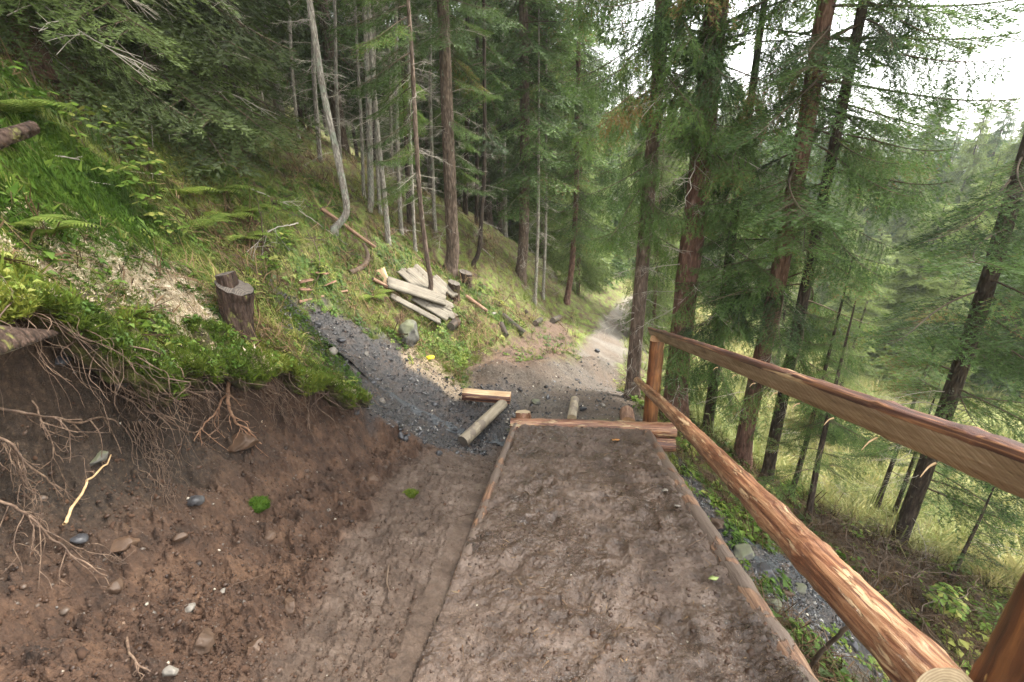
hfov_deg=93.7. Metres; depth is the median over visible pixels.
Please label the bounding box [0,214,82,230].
fern
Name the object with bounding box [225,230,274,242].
fern
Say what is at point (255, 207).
fern
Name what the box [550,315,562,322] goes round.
fallen log
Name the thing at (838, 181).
spruce tree
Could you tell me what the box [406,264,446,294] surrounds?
plank
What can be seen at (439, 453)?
rock
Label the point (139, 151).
leafy plant
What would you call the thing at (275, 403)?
tree root
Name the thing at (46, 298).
moss
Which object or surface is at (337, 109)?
spruce tree
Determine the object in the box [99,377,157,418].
root mat
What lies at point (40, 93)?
leafy plant
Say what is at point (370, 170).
spruce tree
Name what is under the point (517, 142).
spruce tree
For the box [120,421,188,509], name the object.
root mat
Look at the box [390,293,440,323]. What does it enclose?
plank
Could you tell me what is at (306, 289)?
bark scrap
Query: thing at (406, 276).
plank
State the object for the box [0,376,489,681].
earth clods
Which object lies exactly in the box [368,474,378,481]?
rock
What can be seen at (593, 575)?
litter
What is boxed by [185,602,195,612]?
rock
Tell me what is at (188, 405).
root mat
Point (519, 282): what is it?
dead branch
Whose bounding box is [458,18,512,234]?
spruce tree
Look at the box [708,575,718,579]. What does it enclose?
fallen leaf
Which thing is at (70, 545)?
tree root
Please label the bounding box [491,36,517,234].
spruce tree
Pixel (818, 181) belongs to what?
spruce tree
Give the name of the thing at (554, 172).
spruce tree
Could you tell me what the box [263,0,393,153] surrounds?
spruce tree
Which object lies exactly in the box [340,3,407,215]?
spruce tree
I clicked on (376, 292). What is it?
clump
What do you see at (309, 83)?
spruce tree
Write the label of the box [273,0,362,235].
spruce tree
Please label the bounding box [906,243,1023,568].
spruce tree
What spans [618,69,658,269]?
spruce tree
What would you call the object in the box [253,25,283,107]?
spruce tree
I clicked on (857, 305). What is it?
spruce tree
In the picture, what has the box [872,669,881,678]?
rock
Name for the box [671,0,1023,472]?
spruce tree
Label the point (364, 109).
spruce tree
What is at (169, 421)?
tree root
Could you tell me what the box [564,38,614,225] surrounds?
spruce tree
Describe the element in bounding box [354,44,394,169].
spruce tree
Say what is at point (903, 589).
litter
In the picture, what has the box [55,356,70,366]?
rock
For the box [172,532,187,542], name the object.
rock
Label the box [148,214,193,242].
leafy plant
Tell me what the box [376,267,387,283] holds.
plank
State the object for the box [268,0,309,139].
spruce tree
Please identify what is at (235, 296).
tree stump
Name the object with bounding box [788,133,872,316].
spruce tree
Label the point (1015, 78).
sky
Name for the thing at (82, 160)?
stick
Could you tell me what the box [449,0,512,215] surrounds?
spruce tree
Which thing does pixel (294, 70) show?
spruce tree
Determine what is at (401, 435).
rock
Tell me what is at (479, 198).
spruce tree
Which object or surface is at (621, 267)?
spruce tree
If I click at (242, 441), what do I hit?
rock
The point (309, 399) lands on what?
tree root
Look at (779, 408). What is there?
spruce tree
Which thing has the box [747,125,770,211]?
spruce tree
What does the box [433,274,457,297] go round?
plank
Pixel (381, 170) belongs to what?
spruce tree
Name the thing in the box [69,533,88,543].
rock
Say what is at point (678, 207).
spruce tree
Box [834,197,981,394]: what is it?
spruce tree
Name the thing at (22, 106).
fern
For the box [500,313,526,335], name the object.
fallen log
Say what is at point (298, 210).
dead branch
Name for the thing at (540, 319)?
rock
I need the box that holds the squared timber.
[462,388,510,403]
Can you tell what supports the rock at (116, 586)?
on the ground at (22, 367)
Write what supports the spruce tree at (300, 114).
on the ground at (22, 367)
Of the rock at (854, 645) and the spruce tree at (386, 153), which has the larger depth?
the spruce tree at (386, 153)
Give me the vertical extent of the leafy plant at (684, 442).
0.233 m
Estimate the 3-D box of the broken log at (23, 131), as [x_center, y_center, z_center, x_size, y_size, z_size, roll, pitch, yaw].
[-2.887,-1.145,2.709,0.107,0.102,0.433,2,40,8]
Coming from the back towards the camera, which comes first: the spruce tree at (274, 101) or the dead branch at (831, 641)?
the spruce tree at (274, 101)
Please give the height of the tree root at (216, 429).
0.276 m
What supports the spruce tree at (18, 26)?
on the ground at (22, 367)
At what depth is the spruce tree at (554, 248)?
16.37 m
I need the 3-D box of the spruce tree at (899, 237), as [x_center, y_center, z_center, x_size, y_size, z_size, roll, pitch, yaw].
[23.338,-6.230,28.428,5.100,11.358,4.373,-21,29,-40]
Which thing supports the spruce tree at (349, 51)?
on the ground at (22, 367)
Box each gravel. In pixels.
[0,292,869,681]
[253,265,853,681]
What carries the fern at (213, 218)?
on the ground at (22, 367)
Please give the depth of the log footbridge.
2.56 m
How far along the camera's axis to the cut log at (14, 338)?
1.74 m
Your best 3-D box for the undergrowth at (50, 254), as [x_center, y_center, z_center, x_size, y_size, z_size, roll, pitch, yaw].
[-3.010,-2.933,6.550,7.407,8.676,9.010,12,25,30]
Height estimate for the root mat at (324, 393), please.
1.012 m
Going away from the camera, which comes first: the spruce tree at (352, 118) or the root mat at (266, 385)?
the root mat at (266, 385)
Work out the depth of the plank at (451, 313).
8.06 m
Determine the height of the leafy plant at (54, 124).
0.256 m
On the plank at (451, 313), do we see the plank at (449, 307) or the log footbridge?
the plank at (449, 307)
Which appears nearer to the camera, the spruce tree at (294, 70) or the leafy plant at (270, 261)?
the leafy plant at (270, 261)
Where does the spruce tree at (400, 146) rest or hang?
on the ground at (22, 367)
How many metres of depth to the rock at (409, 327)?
7.05 m
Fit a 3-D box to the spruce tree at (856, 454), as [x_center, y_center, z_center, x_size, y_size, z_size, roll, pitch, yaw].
[7.328,1.622,8.838,1.554,4.884,1.956,-13,25,-27]
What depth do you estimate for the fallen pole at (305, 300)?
6.47 m
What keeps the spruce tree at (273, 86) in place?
on the ground at (22, 367)
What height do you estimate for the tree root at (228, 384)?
0.708 m
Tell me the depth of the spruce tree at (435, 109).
14.09 m
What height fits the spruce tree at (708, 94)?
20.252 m
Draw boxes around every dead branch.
[247,222,298,257]
[252,189,345,243]
[482,248,545,309]
[809,622,848,668]
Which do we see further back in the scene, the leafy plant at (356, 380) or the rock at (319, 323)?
the rock at (319, 323)
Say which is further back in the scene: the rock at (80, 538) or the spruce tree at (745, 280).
the spruce tree at (745, 280)
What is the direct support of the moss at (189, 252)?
on the ground at (22, 367)
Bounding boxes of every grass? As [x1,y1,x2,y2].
[0,22,624,390]
[618,248,1023,592]
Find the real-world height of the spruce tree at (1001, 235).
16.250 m
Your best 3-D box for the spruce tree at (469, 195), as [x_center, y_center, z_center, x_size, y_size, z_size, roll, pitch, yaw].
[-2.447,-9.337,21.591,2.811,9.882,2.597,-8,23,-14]
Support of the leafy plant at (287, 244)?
on the ground at (22, 367)
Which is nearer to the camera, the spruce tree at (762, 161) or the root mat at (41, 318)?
the root mat at (41, 318)
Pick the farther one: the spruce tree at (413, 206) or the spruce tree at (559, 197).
the spruce tree at (559, 197)
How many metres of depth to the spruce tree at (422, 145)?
26.94 m
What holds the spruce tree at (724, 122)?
on the ground at (22, 367)
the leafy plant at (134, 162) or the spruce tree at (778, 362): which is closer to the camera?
the leafy plant at (134, 162)
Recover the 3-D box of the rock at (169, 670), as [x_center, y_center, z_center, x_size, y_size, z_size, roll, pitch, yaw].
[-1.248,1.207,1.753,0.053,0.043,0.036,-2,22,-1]
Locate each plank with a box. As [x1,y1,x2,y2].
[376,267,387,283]
[386,276,445,305]
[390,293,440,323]
[397,268,426,288]
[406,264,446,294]
[410,296,448,320]
[428,301,457,319]
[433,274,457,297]
[440,300,453,310]
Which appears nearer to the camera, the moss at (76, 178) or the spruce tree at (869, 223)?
the moss at (76, 178)
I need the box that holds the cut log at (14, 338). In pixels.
[0,325,58,354]
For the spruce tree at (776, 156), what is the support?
on the ground at (22, 367)
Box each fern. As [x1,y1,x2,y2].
[0,99,87,117]
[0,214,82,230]
[27,220,103,238]
[161,186,221,197]
[176,164,235,172]
[184,184,259,197]
[184,213,238,229]
[203,208,267,220]
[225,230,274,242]
[231,204,280,213]
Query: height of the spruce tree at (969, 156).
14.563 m
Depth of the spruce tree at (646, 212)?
6.30 m
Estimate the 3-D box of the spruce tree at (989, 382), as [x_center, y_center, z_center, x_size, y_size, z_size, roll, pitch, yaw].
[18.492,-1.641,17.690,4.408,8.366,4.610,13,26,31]
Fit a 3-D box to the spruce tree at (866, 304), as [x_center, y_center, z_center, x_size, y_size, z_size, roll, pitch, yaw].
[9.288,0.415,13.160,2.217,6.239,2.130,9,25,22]
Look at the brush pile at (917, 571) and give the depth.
5.15 m
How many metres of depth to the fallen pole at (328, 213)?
7.60 m
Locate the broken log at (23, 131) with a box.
[0,120,40,149]
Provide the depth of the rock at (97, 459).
2.39 m
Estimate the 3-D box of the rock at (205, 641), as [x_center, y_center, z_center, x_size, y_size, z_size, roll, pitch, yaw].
[-1.267,1.236,1.968,0.086,0.084,0.121,-10,36,-10]
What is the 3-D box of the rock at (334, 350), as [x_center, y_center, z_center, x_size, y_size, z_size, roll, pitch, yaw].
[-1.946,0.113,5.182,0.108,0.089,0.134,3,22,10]
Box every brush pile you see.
[283,188,372,264]
[791,493,992,617]
[800,506,1000,674]
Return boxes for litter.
[429,427,776,681]
[612,362,1016,681]
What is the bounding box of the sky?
[385,0,1023,139]
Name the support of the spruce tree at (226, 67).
on the ground at (22, 367)
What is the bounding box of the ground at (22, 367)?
[0,13,1023,681]
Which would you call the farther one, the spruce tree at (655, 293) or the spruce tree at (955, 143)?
the spruce tree at (955, 143)
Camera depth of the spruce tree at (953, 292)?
16.04 m
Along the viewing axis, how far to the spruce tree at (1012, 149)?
24.06 m
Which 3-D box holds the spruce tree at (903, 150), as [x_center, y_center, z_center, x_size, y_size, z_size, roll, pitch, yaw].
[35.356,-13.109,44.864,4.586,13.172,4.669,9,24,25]
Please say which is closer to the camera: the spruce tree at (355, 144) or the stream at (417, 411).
the stream at (417, 411)
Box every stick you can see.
[55,155,171,181]
[62,455,110,524]
[121,617,150,680]
[124,253,166,271]
[217,574,261,592]
[274,214,329,242]
[385,564,389,591]
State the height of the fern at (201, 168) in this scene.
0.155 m
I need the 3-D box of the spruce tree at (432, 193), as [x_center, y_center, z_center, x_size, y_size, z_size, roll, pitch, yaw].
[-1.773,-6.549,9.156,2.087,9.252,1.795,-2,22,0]
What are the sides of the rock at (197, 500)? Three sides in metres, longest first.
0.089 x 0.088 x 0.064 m
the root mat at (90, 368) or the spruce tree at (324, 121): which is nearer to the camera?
the root mat at (90, 368)
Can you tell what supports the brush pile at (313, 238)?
on the ground at (22, 367)
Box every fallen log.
[447,317,460,330]
[497,322,508,336]
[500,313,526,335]
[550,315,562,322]
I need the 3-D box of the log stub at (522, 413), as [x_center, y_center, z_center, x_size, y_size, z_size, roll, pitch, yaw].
[0.136,1.054,5.933,0.237,0.370,0.242,0,5,-1]
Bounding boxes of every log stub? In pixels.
[515,410,530,418]
[620,405,635,421]
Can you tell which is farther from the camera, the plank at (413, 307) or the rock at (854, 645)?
the plank at (413, 307)
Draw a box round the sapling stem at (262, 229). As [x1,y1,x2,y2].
[249,195,266,262]
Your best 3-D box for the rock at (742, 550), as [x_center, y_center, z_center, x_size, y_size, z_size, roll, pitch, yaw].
[2.151,1.980,4.514,0.225,0.136,0.228,-15,0,-2]
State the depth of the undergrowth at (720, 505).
4.96 m
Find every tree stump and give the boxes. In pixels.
[214,271,257,342]
[448,279,459,301]
[459,269,471,288]
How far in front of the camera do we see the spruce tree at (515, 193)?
19.88 m
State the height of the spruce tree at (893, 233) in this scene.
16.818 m
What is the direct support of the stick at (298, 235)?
on the ground at (22, 367)
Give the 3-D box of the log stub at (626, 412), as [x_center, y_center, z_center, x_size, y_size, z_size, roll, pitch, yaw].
[1.577,1.049,6.568,0.206,0.203,0.378,2,17,10]
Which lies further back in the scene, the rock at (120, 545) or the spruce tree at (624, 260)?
the spruce tree at (624, 260)
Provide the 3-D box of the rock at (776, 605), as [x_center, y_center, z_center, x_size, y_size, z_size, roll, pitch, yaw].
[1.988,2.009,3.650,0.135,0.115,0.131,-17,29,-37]
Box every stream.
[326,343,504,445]
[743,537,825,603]
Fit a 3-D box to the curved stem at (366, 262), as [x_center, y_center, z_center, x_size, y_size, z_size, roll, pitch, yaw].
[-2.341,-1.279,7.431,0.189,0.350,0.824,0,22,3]
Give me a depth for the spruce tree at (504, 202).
14.62 m
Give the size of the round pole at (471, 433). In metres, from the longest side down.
0.940 x 0.151 x 0.150 m
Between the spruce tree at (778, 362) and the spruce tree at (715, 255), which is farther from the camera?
the spruce tree at (715, 255)
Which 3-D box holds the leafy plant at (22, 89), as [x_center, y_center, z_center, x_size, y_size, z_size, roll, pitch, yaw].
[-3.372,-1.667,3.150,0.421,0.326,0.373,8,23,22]
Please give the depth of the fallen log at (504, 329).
8.56 m
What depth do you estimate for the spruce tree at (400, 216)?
8.45 m
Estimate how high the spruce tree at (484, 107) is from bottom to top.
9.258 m
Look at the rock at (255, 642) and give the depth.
2.02 m
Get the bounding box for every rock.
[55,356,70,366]
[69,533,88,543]
[89,450,108,465]
[105,577,123,594]
[110,536,139,552]
[162,665,178,676]
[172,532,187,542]
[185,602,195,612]
[187,495,204,505]
[193,628,215,655]
[227,432,258,452]
[247,635,263,652]
[264,530,276,541]
[283,595,295,616]
[313,321,321,327]
[329,347,337,354]
[337,338,346,342]
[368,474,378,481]
[398,319,418,347]
[398,431,403,439]
[435,450,442,455]
[531,399,540,404]
[532,317,542,325]
[710,517,723,528]
[733,543,754,561]
[750,562,776,580]
[765,599,781,612]
[782,589,794,596]
[795,582,806,594]
[848,641,859,652]
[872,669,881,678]
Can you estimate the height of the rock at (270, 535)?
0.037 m
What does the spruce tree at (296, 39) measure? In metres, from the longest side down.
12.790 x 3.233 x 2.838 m
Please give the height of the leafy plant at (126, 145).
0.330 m
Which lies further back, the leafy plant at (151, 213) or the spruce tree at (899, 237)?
the spruce tree at (899, 237)
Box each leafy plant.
[0,59,38,113]
[6,88,67,132]
[39,121,87,157]
[63,102,114,143]
[87,161,143,202]
[91,122,131,156]
[105,136,154,174]
[120,159,173,198]
[129,190,179,226]
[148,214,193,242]
[241,273,261,294]
[255,254,281,277]
[273,229,299,250]
[308,258,329,277]
[342,376,358,385]
[676,437,690,451]
[842,521,869,538]
[922,582,970,621]
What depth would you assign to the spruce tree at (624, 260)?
27.40 m
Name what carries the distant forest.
on the ground at (22, 367)
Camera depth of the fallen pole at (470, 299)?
8.87 m
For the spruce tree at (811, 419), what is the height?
3.550 m
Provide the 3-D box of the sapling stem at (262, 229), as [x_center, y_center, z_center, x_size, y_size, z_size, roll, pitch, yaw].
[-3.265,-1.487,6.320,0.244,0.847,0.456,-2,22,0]
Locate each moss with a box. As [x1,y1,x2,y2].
[0,44,483,386]
[0,92,174,270]
[0,178,261,421]
[0,245,372,407]
[1,250,367,395]
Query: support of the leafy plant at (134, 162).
on the ground at (22, 367)
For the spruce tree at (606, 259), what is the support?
on the ground at (22, 367)
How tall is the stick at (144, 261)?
0.181 m
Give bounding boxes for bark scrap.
[298,278,313,283]
[298,288,312,290]
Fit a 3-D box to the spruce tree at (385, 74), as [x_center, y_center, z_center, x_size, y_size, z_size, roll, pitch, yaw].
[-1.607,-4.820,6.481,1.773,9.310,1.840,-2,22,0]
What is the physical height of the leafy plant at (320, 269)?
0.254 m
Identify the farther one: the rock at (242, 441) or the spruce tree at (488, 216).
the spruce tree at (488, 216)
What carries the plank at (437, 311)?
on the ground at (22, 367)
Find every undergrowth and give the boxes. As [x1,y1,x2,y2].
[0,11,581,387]
[0,248,369,397]
[613,379,1012,681]
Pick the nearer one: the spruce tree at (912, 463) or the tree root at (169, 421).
the tree root at (169, 421)
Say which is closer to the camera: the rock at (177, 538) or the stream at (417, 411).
the rock at (177, 538)
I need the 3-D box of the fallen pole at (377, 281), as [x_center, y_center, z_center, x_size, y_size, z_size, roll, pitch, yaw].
[-2.016,-0.884,7.505,0.061,0.062,0.402,20,-6,43]
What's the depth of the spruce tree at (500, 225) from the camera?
17.63 m
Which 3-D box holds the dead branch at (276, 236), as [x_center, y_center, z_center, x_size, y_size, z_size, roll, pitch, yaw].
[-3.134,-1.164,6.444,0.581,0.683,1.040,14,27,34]
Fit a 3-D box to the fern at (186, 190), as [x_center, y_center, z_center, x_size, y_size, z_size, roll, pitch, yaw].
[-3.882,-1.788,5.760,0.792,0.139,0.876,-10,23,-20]
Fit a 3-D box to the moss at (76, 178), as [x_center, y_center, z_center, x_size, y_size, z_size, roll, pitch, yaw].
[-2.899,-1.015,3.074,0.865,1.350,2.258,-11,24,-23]
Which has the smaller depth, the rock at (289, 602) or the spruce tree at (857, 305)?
the rock at (289, 602)
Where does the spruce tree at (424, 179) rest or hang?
on the ground at (22, 367)
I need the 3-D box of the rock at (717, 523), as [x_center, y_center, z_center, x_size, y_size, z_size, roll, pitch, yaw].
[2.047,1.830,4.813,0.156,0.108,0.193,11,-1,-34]
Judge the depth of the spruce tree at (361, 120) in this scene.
9.29 m
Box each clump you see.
[18,272,44,281]
[247,495,270,513]
[356,288,389,302]
[402,487,419,497]
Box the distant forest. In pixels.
[187,15,1023,199]
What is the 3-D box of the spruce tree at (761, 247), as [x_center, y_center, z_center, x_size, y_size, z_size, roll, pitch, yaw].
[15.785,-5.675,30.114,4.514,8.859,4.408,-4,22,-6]
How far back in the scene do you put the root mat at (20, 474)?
2.02 m
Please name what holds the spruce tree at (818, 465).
on the ground at (22, 367)
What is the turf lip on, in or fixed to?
on the ground at (22, 367)
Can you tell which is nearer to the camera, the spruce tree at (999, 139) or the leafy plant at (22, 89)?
the leafy plant at (22, 89)
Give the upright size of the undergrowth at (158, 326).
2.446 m
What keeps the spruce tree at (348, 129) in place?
on the ground at (22, 367)
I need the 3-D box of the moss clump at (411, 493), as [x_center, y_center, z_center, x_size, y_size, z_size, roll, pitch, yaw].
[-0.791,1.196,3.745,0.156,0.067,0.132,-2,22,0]
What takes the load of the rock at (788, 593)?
on the ground at (22, 367)
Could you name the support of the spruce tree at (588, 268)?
on the ground at (22, 367)
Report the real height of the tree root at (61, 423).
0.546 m
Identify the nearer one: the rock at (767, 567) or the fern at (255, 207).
the rock at (767, 567)
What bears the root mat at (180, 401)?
hanging from the turf lip
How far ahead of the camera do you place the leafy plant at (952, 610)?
4.93 m
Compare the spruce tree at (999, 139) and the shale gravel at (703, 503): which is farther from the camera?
the spruce tree at (999, 139)
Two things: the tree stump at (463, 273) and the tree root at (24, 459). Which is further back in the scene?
the tree stump at (463, 273)
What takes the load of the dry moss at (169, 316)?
on the turf lip
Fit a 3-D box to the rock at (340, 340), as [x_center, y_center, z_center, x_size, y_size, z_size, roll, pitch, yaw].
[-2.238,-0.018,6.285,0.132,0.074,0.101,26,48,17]
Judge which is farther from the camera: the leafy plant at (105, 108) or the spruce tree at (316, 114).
the spruce tree at (316, 114)
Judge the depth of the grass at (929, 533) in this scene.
9.92 m
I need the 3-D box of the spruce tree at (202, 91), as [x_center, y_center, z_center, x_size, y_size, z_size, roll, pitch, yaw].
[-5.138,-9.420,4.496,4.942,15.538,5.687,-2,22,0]
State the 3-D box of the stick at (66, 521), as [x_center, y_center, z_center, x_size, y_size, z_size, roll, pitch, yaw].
[-1.992,0.678,2.264,0.054,0.080,0.510,-7,22,-13]
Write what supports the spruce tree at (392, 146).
on the ground at (22, 367)
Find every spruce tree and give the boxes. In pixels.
[0,0,242,166]
[28,0,333,192]
[170,0,311,109]
[193,0,266,142]
[233,13,272,99]
[246,0,330,117]
[247,6,309,128]
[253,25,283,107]
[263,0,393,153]
[263,6,311,116]
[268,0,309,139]
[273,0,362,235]
[279,1,339,162]
[282,0,363,134]
[282,14,312,132]
[285,10,321,133]
[308,0,363,164]
[316,78,328,136]
[319,106,351,140]
[322,0,403,212]
[326,0,449,290]
[328,0,392,164]
[328,0,407,162]
[329,7,359,154]
[330,1,394,146]
[336,0,434,175]
[339,0,405,246]
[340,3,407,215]
[340,18,388,151]
[344,0,456,225]
[345,0,382,196]
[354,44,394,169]
[364,1,427,235]
[372,0,508,277]
[378,0,440,251]
[378,9,421,176]
[381,61,422,181]
[387,0,464,192]
[402,2,464,231]
[403,8,441,189]
[405,4,442,196]
[413,0,474,206]
[413,0,487,190]
[425,11,442,186]
[428,0,519,227]
[434,0,527,268]
[438,53,474,212]
[440,1,518,220]
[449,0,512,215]
[450,0,511,224]
[453,0,614,287]
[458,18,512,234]
[469,0,519,232]
[471,0,536,237]
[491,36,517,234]
[504,0,577,305]
[507,0,576,278]
[507,1,554,240]
[507,9,541,238]
[511,0,579,299]
[511,61,618,284]
[529,0,634,304]
[531,58,590,279]
[546,39,615,298]
[556,0,757,398]
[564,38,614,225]
[586,45,630,289]
[596,0,810,417]
[608,31,639,280]
[614,78,694,354]
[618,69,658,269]
[625,23,753,360]
[643,2,922,443]
[650,153,689,326]
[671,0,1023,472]
[698,82,756,297]
[701,0,1011,481]
[706,82,732,263]
[728,212,761,346]
[736,178,784,314]
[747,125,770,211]
[748,109,793,251]
[750,201,815,368]
[754,301,890,519]
[766,261,867,498]
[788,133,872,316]
[790,246,899,459]
[794,133,1023,568]
[796,124,843,255]
[816,227,899,344]
[822,243,884,369]
[828,133,884,294]
[832,126,854,218]
[832,301,961,519]
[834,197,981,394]
[839,119,886,243]
[870,134,910,240]
[871,375,960,519]
[873,133,942,312]
[878,64,955,264]
[883,177,994,404]
[889,156,1006,341]
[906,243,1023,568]
[911,79,998,285]
[918,117,963,266]
[938,113,1023,313]
[948,486,1014,581]
[949,215,1023,404]
[958,87,1017,226]
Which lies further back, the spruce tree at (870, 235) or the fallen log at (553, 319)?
the spruce tree at (870, 235)
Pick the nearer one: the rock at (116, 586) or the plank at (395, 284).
the rock at (116, 586)
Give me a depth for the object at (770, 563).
4.67 m
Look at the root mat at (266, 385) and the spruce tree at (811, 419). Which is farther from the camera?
the spruce tree at (811, 419)
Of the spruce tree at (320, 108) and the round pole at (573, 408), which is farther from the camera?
the spruce tree at (320, 108)
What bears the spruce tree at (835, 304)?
on the ground at (22, 367)
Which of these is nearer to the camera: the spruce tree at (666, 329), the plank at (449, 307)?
the plank at (449, 307)
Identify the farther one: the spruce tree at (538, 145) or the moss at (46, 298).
the spruce tree at (538, 145)
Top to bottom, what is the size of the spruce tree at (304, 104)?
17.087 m
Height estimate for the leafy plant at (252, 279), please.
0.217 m
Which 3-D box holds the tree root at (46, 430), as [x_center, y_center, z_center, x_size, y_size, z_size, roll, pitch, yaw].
[-2.083,0.507,2.204,0.185,0.496,0.155,-18,27,-36]
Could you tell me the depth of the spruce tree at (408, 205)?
9.42 m
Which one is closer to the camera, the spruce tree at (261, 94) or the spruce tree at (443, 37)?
the spruce tree at (443, 37)
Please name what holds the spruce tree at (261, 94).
on the ground at (22, 367)
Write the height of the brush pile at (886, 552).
0.985 m
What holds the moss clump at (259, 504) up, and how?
on the ground at (22, 367)
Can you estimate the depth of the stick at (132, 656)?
1.74 m
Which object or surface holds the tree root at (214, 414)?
on the ground at (22, 367)
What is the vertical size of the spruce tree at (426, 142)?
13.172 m
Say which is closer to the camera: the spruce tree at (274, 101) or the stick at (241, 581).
the stick at (241, 581)
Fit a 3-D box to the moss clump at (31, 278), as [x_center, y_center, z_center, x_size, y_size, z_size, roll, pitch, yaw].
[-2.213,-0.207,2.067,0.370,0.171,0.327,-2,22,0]
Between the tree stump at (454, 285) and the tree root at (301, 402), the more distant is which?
the tree stump at (454, 285)
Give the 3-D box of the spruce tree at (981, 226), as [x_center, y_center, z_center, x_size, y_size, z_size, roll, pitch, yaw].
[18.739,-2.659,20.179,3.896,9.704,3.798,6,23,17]
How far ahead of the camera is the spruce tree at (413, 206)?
8.13 m
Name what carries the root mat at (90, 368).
hanging from the turf lip
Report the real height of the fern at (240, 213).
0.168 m
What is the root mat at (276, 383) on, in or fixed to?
attached to the turf lip
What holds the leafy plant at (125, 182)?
on the moss at (76, 178)
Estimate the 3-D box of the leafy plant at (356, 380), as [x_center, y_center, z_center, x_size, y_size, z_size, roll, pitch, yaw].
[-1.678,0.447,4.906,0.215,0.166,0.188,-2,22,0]
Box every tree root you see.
[0,407,126,471]
[0,437,87,505]
[0,500,118,594]
[31,400,94,495]
[31,520,147,577]
[124,383,159,411]
[143,409,228,451]
[194,394,228,450]
[201,413,229,447]
[226,381,267,456]
[258,388,292,423]
[293,390,309,415]
[298,396,317,442]
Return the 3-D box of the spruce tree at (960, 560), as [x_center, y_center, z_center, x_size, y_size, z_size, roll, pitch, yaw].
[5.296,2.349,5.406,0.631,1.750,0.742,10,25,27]
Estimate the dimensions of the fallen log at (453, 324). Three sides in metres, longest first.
0.233 x 0.151 x 0.150 m
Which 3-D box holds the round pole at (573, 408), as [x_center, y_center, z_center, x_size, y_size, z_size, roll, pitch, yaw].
[0.841,0.927,6.576,0.128,0.127,0.426,3,30,12]
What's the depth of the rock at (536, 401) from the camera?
6.77 m
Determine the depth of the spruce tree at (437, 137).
26.14 m
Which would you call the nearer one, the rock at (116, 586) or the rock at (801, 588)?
the rock at (116, 586)
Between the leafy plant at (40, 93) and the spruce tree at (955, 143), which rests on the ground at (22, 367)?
the spruce tree at (955, 143)
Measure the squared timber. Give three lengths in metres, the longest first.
0.655 x 0.150 x 0.132 m
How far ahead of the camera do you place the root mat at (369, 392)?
5.18 m
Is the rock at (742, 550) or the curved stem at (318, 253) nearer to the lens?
the rock at (742, 550)
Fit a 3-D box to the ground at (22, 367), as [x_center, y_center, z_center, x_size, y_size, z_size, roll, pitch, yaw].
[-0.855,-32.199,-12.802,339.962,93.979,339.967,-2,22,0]
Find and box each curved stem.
[305,230,320,287]
[348,243,369,274]
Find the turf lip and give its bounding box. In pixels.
[0,267,370,411]
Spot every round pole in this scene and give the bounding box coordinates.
[458,400,507,446]
[567,396,578,418]
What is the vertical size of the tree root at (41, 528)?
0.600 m
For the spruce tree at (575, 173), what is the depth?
12.89 m
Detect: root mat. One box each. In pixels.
[0,276,134,429]
[0,442,49,521]
[60,329,191,444]
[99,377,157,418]
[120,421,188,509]
[133,365,243,468]
[157,385,211,426]
[196,368,308,427]
[259,376,300,431]
[274,372,375,438]
[327,338,400,442]
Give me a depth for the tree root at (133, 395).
2.67 m
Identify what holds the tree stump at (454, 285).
on the ground at (22, 367)
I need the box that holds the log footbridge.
[413,418,819,681]
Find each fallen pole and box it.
[298,290,347,303]
[320,208,375,247]
[372,277,393,290]
[465,295,487,311]
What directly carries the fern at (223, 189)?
on the ground at (22, 367)
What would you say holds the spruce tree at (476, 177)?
on the ground at (22, 367)
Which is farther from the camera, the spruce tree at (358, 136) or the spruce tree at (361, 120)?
the spruce tree at (358, 136)
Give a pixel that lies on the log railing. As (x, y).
(894, 642)
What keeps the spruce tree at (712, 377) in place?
on the ground at (22, 367)
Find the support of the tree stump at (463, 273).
on the ground at (22, 367)
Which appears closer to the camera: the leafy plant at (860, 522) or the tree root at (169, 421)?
the tree root at (169, 421)
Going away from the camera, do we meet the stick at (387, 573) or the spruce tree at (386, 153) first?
the stick at (387, 573)
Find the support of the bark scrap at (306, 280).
on the ground at (22, 367)
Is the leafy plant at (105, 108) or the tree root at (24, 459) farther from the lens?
the leafy plant at (105, 108)
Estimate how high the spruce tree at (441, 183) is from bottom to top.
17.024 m
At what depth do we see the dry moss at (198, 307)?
3.11 m
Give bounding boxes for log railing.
[633,327,1023,681]
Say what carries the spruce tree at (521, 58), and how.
on the ground at (22, 367)

